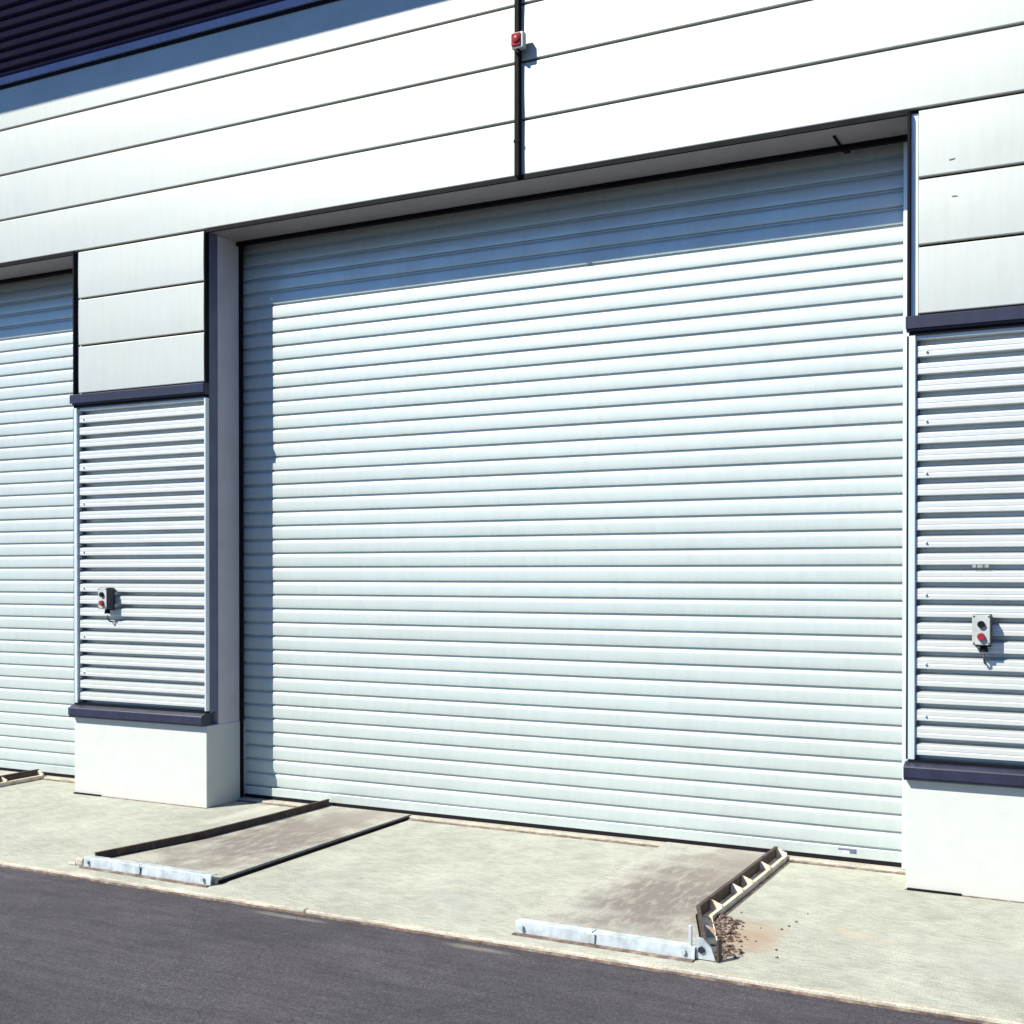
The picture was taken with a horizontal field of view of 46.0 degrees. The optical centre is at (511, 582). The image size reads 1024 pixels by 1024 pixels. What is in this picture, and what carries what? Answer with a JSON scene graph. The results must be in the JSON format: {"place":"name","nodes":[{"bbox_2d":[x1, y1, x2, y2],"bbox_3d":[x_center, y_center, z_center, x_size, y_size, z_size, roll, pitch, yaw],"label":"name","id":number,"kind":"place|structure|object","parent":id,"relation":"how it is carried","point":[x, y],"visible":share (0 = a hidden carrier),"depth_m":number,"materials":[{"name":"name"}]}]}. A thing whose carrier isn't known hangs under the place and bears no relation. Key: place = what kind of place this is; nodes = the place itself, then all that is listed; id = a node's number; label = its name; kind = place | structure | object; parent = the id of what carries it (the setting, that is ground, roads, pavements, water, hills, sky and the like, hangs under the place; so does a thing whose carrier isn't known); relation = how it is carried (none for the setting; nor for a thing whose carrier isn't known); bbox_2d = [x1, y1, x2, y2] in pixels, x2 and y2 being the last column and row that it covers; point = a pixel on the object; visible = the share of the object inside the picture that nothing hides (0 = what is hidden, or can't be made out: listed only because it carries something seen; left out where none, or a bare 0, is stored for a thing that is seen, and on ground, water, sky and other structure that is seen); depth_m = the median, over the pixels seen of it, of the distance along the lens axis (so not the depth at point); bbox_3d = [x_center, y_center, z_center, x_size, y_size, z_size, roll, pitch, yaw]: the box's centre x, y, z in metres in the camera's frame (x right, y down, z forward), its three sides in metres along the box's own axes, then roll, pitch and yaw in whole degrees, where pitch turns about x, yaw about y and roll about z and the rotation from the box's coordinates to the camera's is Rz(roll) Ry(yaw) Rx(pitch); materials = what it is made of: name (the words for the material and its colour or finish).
{"place":"outdoors","nodes":[
{"label":"outdoors","id":0,"kind":"place"},
{"bbox_2d":[0,867,978,1023],"bbox_3d":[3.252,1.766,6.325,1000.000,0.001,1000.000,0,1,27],"label":"road","id":1,"kind":"structure","parent":0,"point":[75,951],"depth_m":5.42,"materials":[{"name":"grey asphalt"}]},
{"bbox_2d":[0,864,999,1023],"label":"kerb joint","id":2,"kind":"object","parent":1,"relation":"on","point":[625,965],"visible":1,"depth_m":5.75,"materials":[{"name":"beige concrete"}]},
{"bbox_2d":[0,859,1023,1023],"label":"kerb","id":3,"kind":"structure","parent":1,"relation":"on","point":[815,990],"depth_m":5.74,"materials":[{"name":"concrete"}]},
{"bbox_2d":[0,780,1023,1019],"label":"pavement","id":4,"kind":"structure","parent":0,"point":[878,934],"depth_m":6.74,"materials":[{"name":"concrete"}]},
{"bbox_2d":[0,770,16,775],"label":"ramp","id":5,"kind":"structure","parent":4,"relation":"on","point":[2,772],"depth_m":10.69,"materials":[{"name":"concrete"}]},
{"bbox_2d":[0,769,44,786],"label":"wheel guide","id":6,"kind":"object","parent":4,"relation":"on","point":[20,777],"visible":1,"depth_m":10.36,"materials":[{"name":"metal"}]},
{"bbox_2d":[68,856,85,865],"bbox_3d":[-2.666,1.710,7.431,0.125,0.049,0.075,0,1,27],"label":"concrete chunk","id":7,"kind":"object","parent":4,"relation":"on","point":[79,861],"visible":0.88,"depth_m":7.39,"materials":[{"name":"beige concrete"}]},
{"bbox_2d":[79,855,216,887],"bbox_3d":[-2.170,1.707,7.154,1.000,0.059,0.097,0,1,27],"label":"edge angle","id":8,"kind":"object","parent":4,"relation":"on","point":[154,871],"visible":1,"depth_m":7.13,"materials":[{"name":"metal"}]},
{"bbox_2d":[94,799,329,857],"bbox_3d":[-1.983,1.689,8.293,0.187,0.078,2.114,0,1,34],"label":"wheel guide","id":9,"kind":"object","parent":4,"relation":"on","point":[171,841],"visible":0.75,"depth_m":8.07,"materials":[{"name":"metal"}]},
{"bbox_2d":[112,806,410,883],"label":"ramp","id":10,"kind":"structure","parent":4,"relation":"on","point":[227,855],"depth_m":7.91,"materials":[{"name":"concrete"}]},
{"bbox_2d":[218,817,409,883],"bbox_3d":[-1.213,1.723,7.895,0.020,0.016,2.080,0,1,27],"label":"wheel guide","id":11,"kind":"object","parent":4,"relation":"on","point":[257,869],"visible":1,"depth_m":7.71,"materials":[{"name":"black metal"}]},
{"bbox_2d":[0,0,1023,902],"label":"industrial building","id":12,"kind":"structure","parent":4,"relation":"on","point":[632,454],"depth_m":8.30,"materials":[{"name":"silver metal"}]},
{"bbox_2d":[98,587,114,621],"bbox_3d":[-3.232,0.177,9.601,0.098,0.282,0.127,0,1,27],"label":"control box","id":13,"kind":"object","parent":12,"relation":"attached to","point":[106,598],"visible":1,"depth_m":9.57,"materials":[{"name":"white plastic"}]},
{"bbox_2d":[513,0,520,176],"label":"conduit","id":14,"kind":"object","parent":12,"relation":"attached to","point":[517,98],"visible":1,"depth_m":7.90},
{"bbox_2d":[511,31,525,53],"bbox_3d":[0.039,-3.520,7.851,0.088,0.131,0.071,0,1,27],"label":"warning light","id":15,"kind":"object","parent":14,"relation":"attached to","point":[518,41],"visible":1,"depth_m":7.83,"materials":[{"name":"plastic"}]},
{"bbox_2d":[972,614,991,663],"bbox_3d":[2.577,0.310,6.608,0.098,0.282,0.127,0,1,27],"label":"control box","id":16,"kind":"object","parent":12,"relation":"attached to","point":[982,631],"visible":1,"depth_m":6.57,"materials":[{"name":"white plastic"}]},
{"bbox_2d":[512,918,695,962],"bbox_3d":[0.437,1.718,5.811,0.935,0.059,0.097,0,1,27],"label":"edge angle","id":17,"kind":"object","parent":4,"relation":"on","point":[623,942],"visible":1,"depth_m":5.79,"materials":[{"name":"metal"}]},
{"bbox_2d":[532,842,764,957],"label":"ramp","id":18,"kind":"structure","parent":4,"relation":"on","point":[662,891],"depth_m":6.65,"materials":[{"name":"concrete"}]},
{"bbox_2d":[689,846,788,962],"bbox_3d":[1.237,1.664,6.590,0.268,0.154,2.151,0,0,21],"label":"wheel guide","id":19,"kind":"object","parent":4,"relation":"on","point":[729,896],"visible":1,"depth_m":6.55,"materials":[{"name":"metal"}]},
{"bbox_2d":[710,860,808,957],"bbox_3d":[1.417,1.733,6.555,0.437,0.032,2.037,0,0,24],"label":"rubble","id":20,"kind":"object","parent":4,"relation":"on","point":[720,922],"visible":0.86,"depth_m":5.99,"materials":[{"name":"stone"}]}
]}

